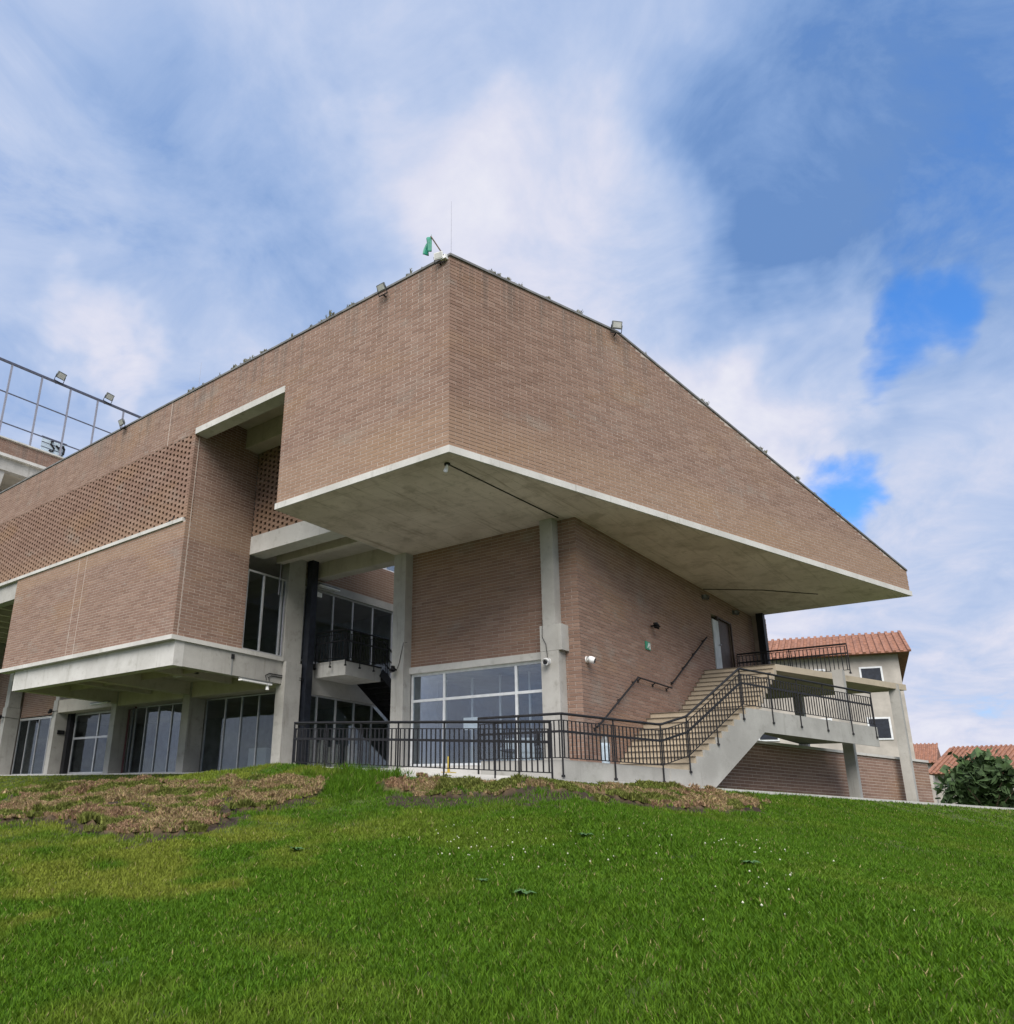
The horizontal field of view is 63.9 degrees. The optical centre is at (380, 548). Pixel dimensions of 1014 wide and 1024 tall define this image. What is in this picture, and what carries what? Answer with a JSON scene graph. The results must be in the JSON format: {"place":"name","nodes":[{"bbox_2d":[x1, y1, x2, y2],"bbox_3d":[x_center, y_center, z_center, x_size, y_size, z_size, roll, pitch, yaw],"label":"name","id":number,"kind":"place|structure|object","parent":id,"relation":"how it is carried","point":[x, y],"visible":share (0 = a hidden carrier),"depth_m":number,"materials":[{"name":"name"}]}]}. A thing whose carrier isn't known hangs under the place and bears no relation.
{"place":"outdoors","nodes":[
{"label":"outdoors","id":0,"kind":"place"},
{"bbox_2d":[0,772,196,791],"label":"grass","id":1,"kind":"structure","parent":0,"point":[15,783],"depth_m":32.37,"materials":[{"name":"green plant"}]},
{"bbox_2d":[364,767,480,773],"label":"terrace","id":2,"kind":"structure","parent":0,"point":[463,771],"depth_m":19.37,"materials":[{"name":"concrete"}]},
{"bbox_2d":[446,672,532,762],"bbox_3d":[3.742,4.930,22.877,5.330,2.700,0.060,-14,-24,40],"label":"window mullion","id":3,"kind":"object","parent":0,"point":[500,697],"visible":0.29,"depth_m":23.43},
{"bbox_2d":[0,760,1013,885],"bbox_3d":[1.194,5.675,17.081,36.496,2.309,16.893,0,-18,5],"label":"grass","id":4,"kind":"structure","parent":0,"point":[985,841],"depth_m":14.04,"materials":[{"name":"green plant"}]},
{"bbox_2d":[0,764,1013,1023],"bbox_3d":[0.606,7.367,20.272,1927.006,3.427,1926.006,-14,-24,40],"label":"ground","id":5,"kind":"structure","parent":0,"point":[158,832],"depth_m":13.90,"materials":[{"name":"green plant"}]},
{"bbox_2d":[0,779,115,792],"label":"dry sod","id":6,"kind":"structure","parent":5,"relation":"on","point":[6,791],"depth_m":19.41,"materials":[{"name":"brown plant"}]},
{"bbox_2d":[0,772,197,775],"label":"kerb","id":7,"kind":"structure","parent":5,"relation":"on","point":[103,774],"depth_m":31.35,"materials":[{"name":"concrete"}]},
{"bbox_2d":[286,846,303,850],"bbox_3d":[-1.116,3.936,10.479,0.241,0.055,0.276,7,-19,-16],"label":"broadleaf weed","id":8,"kind":"object","parent":5,"relation":"on","point":[296,848],"visible":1,"depth_m":10.45,"materials":[{"name":"green plant"}]},
{"bbox_2d":[0,772,770,832],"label":"dry sod","id":9,"kind":"structure","parent":5,"relation":"on","point":[119,818],"depth_m":15.48,"materials":[{"name":"brown plant"}]},
{"bbox_2d":[390,773,498,780],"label":"kerb","id":10,"kind":"structure","parent":5,"relation":"on","point":[486,779],"depth_m":16.08,"materials":[{"name":"concrete"}]},
{"bbox_2d":[315,766,596,783],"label":"ramp","id":11,"kind":"structure","parent":5,"relation":"on","point":[473,775],"depth_m":16.10,"materials":[{"name":"concrete"}]},
{"bbox_2d":[291,720,552,778],"bbox_3d":[0.629,4.427,17.576,7.400,1.510,0.490,-14,-24,40],"label":"ramp railing","id":12,"kind":"object","parent":11,"relation":"on","point":[396,739],"visible":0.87,"depth_m":17.07,"materials":[{"name":"black metal"}]},
{"bbox_2d":[442,756,455,772],"bbox_3d":[1.480,4.738,17.458,0.240,0.380,0.240,-14,-24,40],"label":"yellow post","id":13,"kind":"object","parent":11,"relation":"on","point":[448,770],"visible":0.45,"depth_m":17.42,"materials":[{"name":"metal"}]},
{"bbox_2d":[0,253,933,802],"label":"brick building","id":14,"kind":"structure","parent":5,"relation":"on","point":[314,455],"depth_m":24.36,"materials":[{"name":"brick"}]},
{"bbox_2d":[11,717,51,774],"bbox_3d":[-16.370,9.465,38.303,4.920,2.660,0.065,-14,-24,40],"label":"window","id":15,"kind":"structure","parent":14,"relation":"in","point":[39,719],"depth_m":38.95,"materials":[{"name":"metal"}]},
{"bbox_2d":[0,435,63,491],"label":"brick block","id":16,"kind":"structure","parent":14,"relation":"on","point":[19,461],"depth_m":42.01,"materials":[{"name":"brick"}]},
{"bbox_2d":[40,435,66,456],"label":"rooftop sign","id":17,"kind":"object","parent":16,"relation":"on","point":[50,446],"visible":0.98,"depth_m":43.57,"materials":[{"name":"black paint"}]},
{"bbox_2d":[0,357,141,455],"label":"sports fence","id":18,"kind":"object","parent":16,"relation":"on","point":[12,364],"visible":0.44,"depth_m":43.72,"materials":[{"name":"grey metal"}]},
{"bbox_2d":[54,371,66,384],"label":"floodlight","id":19,"kind":"object","parent":18,"relation":"on","point":[61,375],"visible":1,"depth_m":44.24,"materials":[{"name":"black paint"}]},
{"bbox_2d":[103,392,114,404],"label":"floodlight","id":20,"kind":"object","parent":18,"relation":"on","point":[109,396],"visible":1,"depth_m":46.28,"materials":[{"name":"black paint"}]},
{"bbox_2d":[57,730,64,734],"bbox_3d":[-14.536,8.346,36.295,0.035,0.180,0.330,-14,-24,40],"label":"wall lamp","id":21,"kind":"object","parent":14,"relation":"attached to","point":[60,732],"visible":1,"depth_m":36.28,"materials":[{"name":"black metal"}]},
{"bbox_2d":[67,710,110,773],"bbox_3d":[-12.359,8.440,34.813,4.350,2.670,0.065,-14,-24,40],"label":"window","id":22,"kind":"structure","parent":14,"relation":"in","point":[108,711],"depth_m":35.21,"materials":[{"name":"metal"}]},
{"bbox_2d":[90,701,110,704],"bbox_3d":[-11.548,6.356,32.895,1.400,0.098,0.160,-14,-24,40],"label":"tube light","id":23,"kind":"object","parent":14,"relation":"attached to","point":[100,703],"visible":1,"depth_m":32.78,"materials":[{"name":"white plastic"}]},
{"bbox_2d":[118,418,125,429],"bbox_3d":[-9.386,-4.519,29.106,0.330,0.319,0.299,-14,-24,40],"label":"floodlight","id":24,"kind":"object","parent":14,"relation":"attached to","point":[121,422],"visible":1,"depth_m":29.03,"materials":[{"name":"black paint"}]},
{"bbox_2d":[121,707,136,772],"bbox_3d":[-10.339,7.603,32.933,0.412,3.286,0.080,-6,-20,24],"label":"pipe","id":25,"kind":"object","parent":14,"relation":"attached to","point":[124,750],"visible":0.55,"depth_m":32.89,"materials":[{"name":"grey metal"}]},
{"bbox_2d":[124,702,182,772],"bbox_3d":[-8.702,7.517,31.653,4.710,2.670,0.065,-14,-24,40],"label":"window","id":26,"kind":"structure","parent":14,"relation":"in","point":[172,704],"depth_m":32.27,"materials":[{"name":"metal"}]},
{"bbox_2d":[200,692,274,771],"bbox_3d":[-4.819,6.537,28.298,4.840,2.670,0.065,-14,-24,40],"label":"window","id":27,"kind":"structure","parent":14,"relation":"in","point":[259,701],"depth_m":28.76,"materials":[{"name":"metal"}]},
{"bbox_2d":[238,677,271,685],"bbox_3d":[-3.967,4.210,25.322,0.160,0.098,1.250,-14,-24,40],"label":"tube light","id":28,"kind":"object","parent":14,"relation":"attached to","point":[244,679],"visible":1,"depth_m":25.24,"materials":[{"name":"white plastic"}]},
{"bbox_2d":[247,748,270,766],"bbox_3d":[-4.241,7.799,29.251,1.000,0.910,0.800,-14,-24,40],"label":"white cabinet","id":29,"kind":"object","parent":14,"relation":"on","point":[263,755],"visible":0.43,"depth_m":28.91,"materials":[{"name":"plastic"}]},
{"bbox_2d":[242,569,286,656],"bbox_3d":[-3.868,2.160,26.592,0.065,2.694,1.720,-14,-24,40],"label":"window","id":30,"kind":"structure","parent":14,"relation":"in","point":[264,575],"depth_m":26.75,"materials":[{"name":"glass"}]},
{"bbox_2d":[278,564,284,655],"bbox_3d":[-3.382,2.045,26.998,0.060,3.150,0.316,-13,-23,38],"label":"downpipe","id":31,"kind":"object","parent":14,"relation":"attached to","point":[283,609],"visible":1,"depth_m":27.06,"materials":[{"name":"grey metal"}]},
{"bbox_2d":[309,740,311,764],"bbox_3d":[-2.482,7.093,27.328,0.180,1.154,0.250,18,-24,-39],"label":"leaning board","id":32,"kind":"object","parent":14,"relation":"on","point":[310,754],"visible":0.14,"depth_m":27.27,"materials":[{"name":"grey wood"}]},
{"bbox_2d":[315,742,324,765],"bbox_3d":[-2.102,7.239,27.569,0.250,1.052,0.180,-12,-23,37],"label":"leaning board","id":33,"kind":"object","parent":14,"relation":"on","point":[321,755],"visible":0.29,"depth_m":27.53,"materials":[{"name":"grey wood"}]},
{"bbox_2d":[327,747,329,766],"bbox_3d":[-1.925,7.452,28.023,0.250,0.944,0.180,-15,-24,41],"label":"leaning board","id":34,"kind":"object","parent":14,"relation":"on","point":[328,761],"visible":0.14,"depth_m":27.98,"materials":[{"name":"grey"}]},
{"bbox_2d":[318,583,339,591],"bbox_3d":[-1.870,1.405,28.802,0.160,0.098,1.000,-14,-24,40],"label":"tube light","id":35,"kind":"object","parent":14,"relation":"attached to","point":[328,587],"visible":0.86,"depth_m":28.75,"materials":[{"name":"white plastic"}]},
{"bbox_2d":[331,744,339,765],"bbox_3d":[-1.607,7.426,28.087,0.180,1.054,0.250,18,-24,-39],"label":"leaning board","id":36,"kind":"object","parent":14,"relation":"on","point":[336,753],"visible":0.14,"depth_m":28.06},
{"bbox_2d":[300,586,392,677],"bbox_3d":[-0.097,3.589,30.571,0.065,2.670,7.950,-14,-24,40],"label":"window","id":37,"kind":"structure","parent":14,"relation":"in","point":[333,596],"depth_m":29.80,"materials":[{"name":"metal"}]},
{"bbox_2d":[315,659,381,684],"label":"passage balcony","id":38,"kind":"structure","parent":14,"relation":"attached to","point":[349,673],"depth_m":27.38,"materials":[{"name":"concrete"}]},
{"bbox_2d":[314,628,388,674],"bbox_3d":[-1.002,3.683,27.934,1.510,1.280,2.160,-14,-24,40],"label":"balcony railing","id":39,"kind":"object","parent":38,"relation":"on","point":[351,641],"visible":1,"depth_m":27.37,"materials":[{"name":"black metal"}]},
{"bbox_2d":[357,640,391,720],"bbox_3d":[1.328,6.298,29.964,1.355,4.694,5.678,-14,-24,40],"label":"steel stair","id":40,"kind":"object","parent":38,"relation":"attached to","point":[378,694],"visible":0.16,"depth_m":29.06,"materials":[{"name":"black metal"}]},
{"bbox_2d":[345,746,353,763],"bbox_3d":[-1.141,7.602,28.575,0.250,1.056,0.180,-12,-23,36],"label":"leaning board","id":41,"kind":"object","parent":14,"relation":"on","point":[348,749],"visible":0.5,"depth_m":28.59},
{"bbox_2d":[311,694,389,767],"bbox_3d":[-0.236,7.096,29.432,0.065,2.610,7.950,-14,-24,40],"label":"window","id":42,"kind":"structure","parent":14,"relation":"in","point":[335,700],"depth_m":28.32,"materials":[{"name":"metal"}]},
{"bbox_2d":[348,744,356,767],"bbox_3d":[-1.044,7.640,28.832,0.250,1.150,0.180,-15,-25,41],"label":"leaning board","id":43,"kind":"object","parent":14,"relation":"on","point":[355,752],"visible":0.29,"depth_m":28.87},
{"bbox_2d":[376,282,387,297],"bbox_3d":[0.057,-6.751,20.910,0.299,0.289,0.271,-14,-24,40],"label":"floodlight","id":44,"kind":"object","parent":14,"relation":"attached to","point":[381,287],"visible":1,"depth_m":20.86,"materials":[{"name":"black paint"}]},
{"bbox_2d":[389,666,396,672],"bbox_3d":[0.364,3.623,23.966,0.199,0.232,0.294,-14,-24,40],"label":"wall lamp","id":45,"kind":"object","parent":14,"relation":"attached to","point":[392,669],"visible":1,"depth_m":23.89,"materials":[{"name":"black metal"}]},
{"bbox_2d":[423,234,447,260],"bbox_3d":[1.377,-7.516,19.993,0.649,0.860,0.166,-8,-21,27],"label":"green flag","id":46,"kind":"object","parent":14,"relation":"attached to","point":[427,248],"visible":1,"depth_m":20.06,"materials":[{"name":"green fabric"}]},
{"bbox_2d":[434,251,444,265],"bbox_3d":[1.461,-7.185,19.826,0.273,0.266,0.231,-7,-20,26],"label":"floodlight","id":47,"kind":"object","parent":14,"relation":"attached to","point":[438,255],"visible":1,"depth_m":19.76,"materials":[{"name":"white plastic"}]},
{"bbox_2d":[443,462,449,472],"bbox_3d":[1.528,-1.871,18.541,0.140,0.255,0.173,-14,-24,40],"label":"soffit lamp","id":48,"kind":"object","parent":14,"relation":"attached to","point":[446,465],"visible":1,"depth_m":18.51,"materials":[{"name":"black paint"}]},
{"bbox_2d":[463,717,477,729],"bbox_3d":[2.508,4.900,22.369,0.480,0.340,0.005,-14,-24,40],"label":"paper notice","id":49,"kind":"object","parent":14,"relation":"attached to","point":[469,725],"visible":0.64,"depth_m":22.37,"materials":[{"name":"white paper"}]},
{"bbox_2d":[410,660,541,765],"bbox_3d":[2.680,4.644,22.191,4.780,2.685,0.065,-14,-24,40],"label":"window","id":50,"kind":"structure","parent":14,"relation":"in","point":[414,680],"depth_m":22.70,"materials":[{"name":"white metal"}]},
{"bbox_2d":[481,736,496,760],"bbox_3d":[3.048,5.644,22.207,0.450,0.880,0.440,-7,-20,24],"label":"chair","id":51,"kind":"object","parent":14,"relation":"on","point":[491,751],"visible":0.27,"depth_m":22.21,"materials":[{"name":"black paint"}]},
{"bbox_2d":[450,465,557,517],"bbox_3d":[3.185,-1.397,20.148,0.028,0.024,4.635,-16,-25,42],"label":"cable conduit","id":52,"kind":"object","parent":14,"relation":"attached to","point":[501,490],"visible":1,"depth_m":19.93,"materials":[{"name":"black paint"}]},
{"bbox_2d":[500,735,513,760],"bbox_3d":[3.474,5.453,21.588,0.440,0.880,0.450,10,-20,-23],"label":"chair","id":53,"kind":"object","parent":14,"relation":"on","point":[503,744],"visible":0.05,"depth_m":21.75,"materials":[{"name":"black paint"}]},
{"bbox_2d":[500,737,543,760],"bbox_3d":[4.150,5.507,21.491,1.900,0.760,0.700,-14,-24,40],"label":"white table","id":54,"kind":"object","parent":14,"relation":"on","point":[523,750],"visible":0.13,"depth_m":21.35,"materials":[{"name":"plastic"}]},
{"bbox_2d":[542,658,550,664],"bbox_3d":[4.244,2.905,20.526,0.199,0.206,0.245,-14,-24,40],"label":"security camera","id":55,"kind":"object","parent":14,"relation":"attached to","point":[546,661],"visible":1,"depth_m":20.45,"materials":[{"name":"white plastic"}]},
{"bbox_2d":[585,656,595,663],"bbox_3d":[5.404,2.862,20.535,0.245,0.206,0.199,-14,-24,40],"label":"security camera","id":56,"kind":"object","parent":14,"relation":"attached to","point":[591,659],"visible":1,"depth_m":20.48,"materials":[{"name":"white plastic"}]},
{"bbox_2d":[610,321,622,335],"bbox_3d":[6.580,-6.167,22.388,0.330,0.321,0.287,4,-18,-7],"label":"floodlight","id":57,"kind":"object","parent":14,"relation":"attached to","point":[616,324],"visible":1,"depth_m":22.30,"materials":[{"name":"black paint"}]},
{"bbox_2d":[593,677,671,730],"bbox_3d":[7.061,4.379,22.091,0.132,1.730,4.883,-14,-24,40],"label":"wall handrail","id":58,"kind":"object","parent":14,"relation":"attached to","point":[637,679],"depth_m":21.91,"materials":[{"name":"black metal"}]},
{"bbox_2d":[645,641,650,650],"bbox_3d":[7.869,2.862,23.537,0.044,0.240,0.310,-14,-24,40],"label":"exit sign","id":59,"kind":"object","parent":14,"relation":"attached to","point":[647,646],"visible":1,"depth_m":23.50,"materials":[{"name":"green plastic"}]},
{"bbox_2d":[651,622,660,628],"bbox_3d":[8.223,2.320,23.917,0.294,0.232,0.199,-14,-24,40],"label":"wall lamp","id":60,"kind":"object","parent":14,"relation":"attached to","point":[656,625],"visible":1,"depth_m":23.88,"materials":[{"name":"black metal"}]},
{"bbox_2d":[671,636,706,684],"bbox_3d":[9.871,3.544,25.587,0.132,2.044,3.247,-14,-24,40],"label":"wall handrail","id":61,"kind":"object","parent":14,"relation":"attached to","point":[683,668],"depth_m":25.40,"materials":[{"name":"black metal"}]},
{"bbox_2d":[701,594,708,599],"bbox_3d":[11.236,1.683,27.629,0.245,0.206,0.199,-14,-24,40],"label":"security camera","id":62,"kind":"object","parent":14,"relation":"attached to","point":[705,596],"visible":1,"depth_m":27.57,"materials":[{"name":"black paint"}]},
{"bbox_2d":[711,619,722,668],"bbox_3d":[11.747,3.396,27.852,0.135,1.860,0.540,-14,-24,40],"label":"door","id":63,"kind":"structure","parent":14,"relation":"in","point":[715,629],"depth_m":27.84,"materials":[{"name":"paint"}]},
{"bbox_2d":[715,619,732,667],"bbox_3d":[12.303,3.609,28.631,0.040,2.000,1.240,-14,-24,40],"label":"door","id":64,"kind":"structure","parent":14,"relation":"in","point":[723,628],"depth_m":28.74,"materials":[{"name":"grey metal"}]},
{"bbox_2d":[732,610,739,614],"bbox_3d":[13.209,2.383,29.708,0.245,0.206,0.199,-14,-24,40],"label":"security camera","id":65,"kind":"object","parent":14,"relation":"attached to","point":[736,612],"visible":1,"depth_m":29.66,"materials":[{"name":"black paint"}]},
{"bbox_2d":[703,589,817,594],"bbox_3d":[13.274,1.477,27.823,4.069,0.024,0.230,3,-18,-2],"label":"cable conduit","id":66,"kind":"object","parent":14,"relation":"attached to","point":[759,590],"visible":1,"depth_m":27.80,"materials":[{"name":"black paint"}]},
{"bbox_2d":[511,889,535,895],"bbox_3d":[1.251,3.064,7.120,0.269,0.053,0.235,13,-21,-30],"label":"broadleaf weed","id":67,"kind":"object","parent":5,"relation":"on","point":[520,891],"visible":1,"depth_m":7.09,"materials":[{"name":"green plant"}]},
{"bbox_2d":[481,760,669,781],"bbox_3d":[4.913,5.516,18.925,3.327,0.720,4.035,-14,-24,40],"label":"landing","id":68,"kind":"object","parent":5,"relation":"on","point":[588,771],"visible":0.3,"depth_m":17.89,"materials":[{"name":"concrete"}]},
{"bbox_2d":[361,823,914,919],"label":"clover flowers","id":69,"kind":"object","parent":5,"relation":"on","point":[761,905],"visible":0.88,"depth_m":9.06,"materials":[{"name":"plant"}]},
{"bbox_2d":[740,860,760,864],"bbox_3d":[3.592,3.047,7.757,0.244,0.048,0.213,2,-18,-1],"label":"broadleaf weed","id":70,"kind":"object","parent":5,"relation":"on","point":[748,861],"visible":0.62,"depth_m":7.72,"materials":[{"name":"green plant"}]},
{"bbox_2d":[620,664,918,801],"bbox_3d":[11.940,5.639,23.866,4.620,4.634,13.800,-14,-24,40],"label":"outdoor stairs","id":71,"kind":"structure","parent":5,"relation":"on","point":[713,763],"depth_m":23.16,"materials":[{"name":"beige concrete"}]},
{"bbox_2d":[477,667,877,782],"bbox_3d":[9.028,4.588,20.673,13.800,3.140,2.090,9,-20,-21],"label":"stair railing","id":72,"kind":"object","parent":71,"relation":"attached to","point":[637,738],"visible":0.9,"depth_m":19.50,"materials":[{"name":"black metal"}]},
{"bbox_2d":[736,643,851,673],"bbox_3d":[14.225,3.978,27.719,3.610,1.030,0.060,-14,-24,40],"label":"deck railing","id":73,"kind":"object","parent":71,"relation":"on","point":[791,657],"visible":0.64,"depth_m":27.55,"materials":[{"name":"black metal"}]},
{"bbox_2d":[606,781,1013,809],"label":"kerb","id":74,"kind":"structure","parent":5,"relation":"on","point":[840,797],"depth_m":22.36,"materials":[{"name":"concrete"}]},
{"bbox_2d":[759,630,914,758],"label":"tiled house","id":75,"kind":"structure","parent":5,"relation":"on","point":[879,656],"depth_m":48.64,"materials":[{"name":"paint"}]},
{"bbox_2d":[759,734,779,740],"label":"window","id":76,"kind":"structure","parent":75,"relation":"in","point":[764,737],"depth_m":49.81,"materials":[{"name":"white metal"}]},
{"bbox_2d":[859,666,883,680],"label":"window","id":77,"kind":"structure","parent":75,"relation":"in","point":[875,672],"depth_m":48.03,"materials":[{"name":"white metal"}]},
{"bbox_2d":[867,717,893,739],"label":"window","id":78,"kind":"structure","parent":75,"relation":"in","point":[883,724],"depth_m":46.95,"materials":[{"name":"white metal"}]},
{"bbox_2d":[913,743,940,802],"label":"tiled house","id":79,"kind":"structure","parent":5,"relation":"on","point":[929,752],"depth_m":87.38,"materials":[{"name":"tile"}]},
{"bbox_2d":[928,744,1013,807],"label":"tiled house","id":80,"kind":"structure","parent":5,"relation":"on","point":[959,751],"depth_m":73.85,"materials":[{"name":"tile"}]},
{"bbox_2d":[932,747,1013,807],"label":"distant tree","id":81,"kind":"object","parent":5,"relation":"on","point":[984,778],"visible":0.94,"depth_m":57.82,"materials":[{"name":"green plant"}]},
{"bbox_2d":[0,0,1013,755],"label":"sky","id":82,"kind":"structure","parent":0,"point":[801,212],"materials":[{"name":"blue"}]},
{"bbox_2d":[601,736,609,762],"bbox_3d":[5.316,4.772,18.928,0.220,0.720,0.220,-14,-24,40],"label":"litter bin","id":83,"kind":"object","parent":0,"point":[602,746],"visible":0.47,"depth_m":18.85,"materials":[{"name":"white plastic"}]},
{"bbox_2d":[864,799,1013,829],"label":"grass","id":84,"kind":"structure","parent":0,"point":[1001,820],"depth_m":23.12,"materials":[{"name":"green plant"}]}
]}

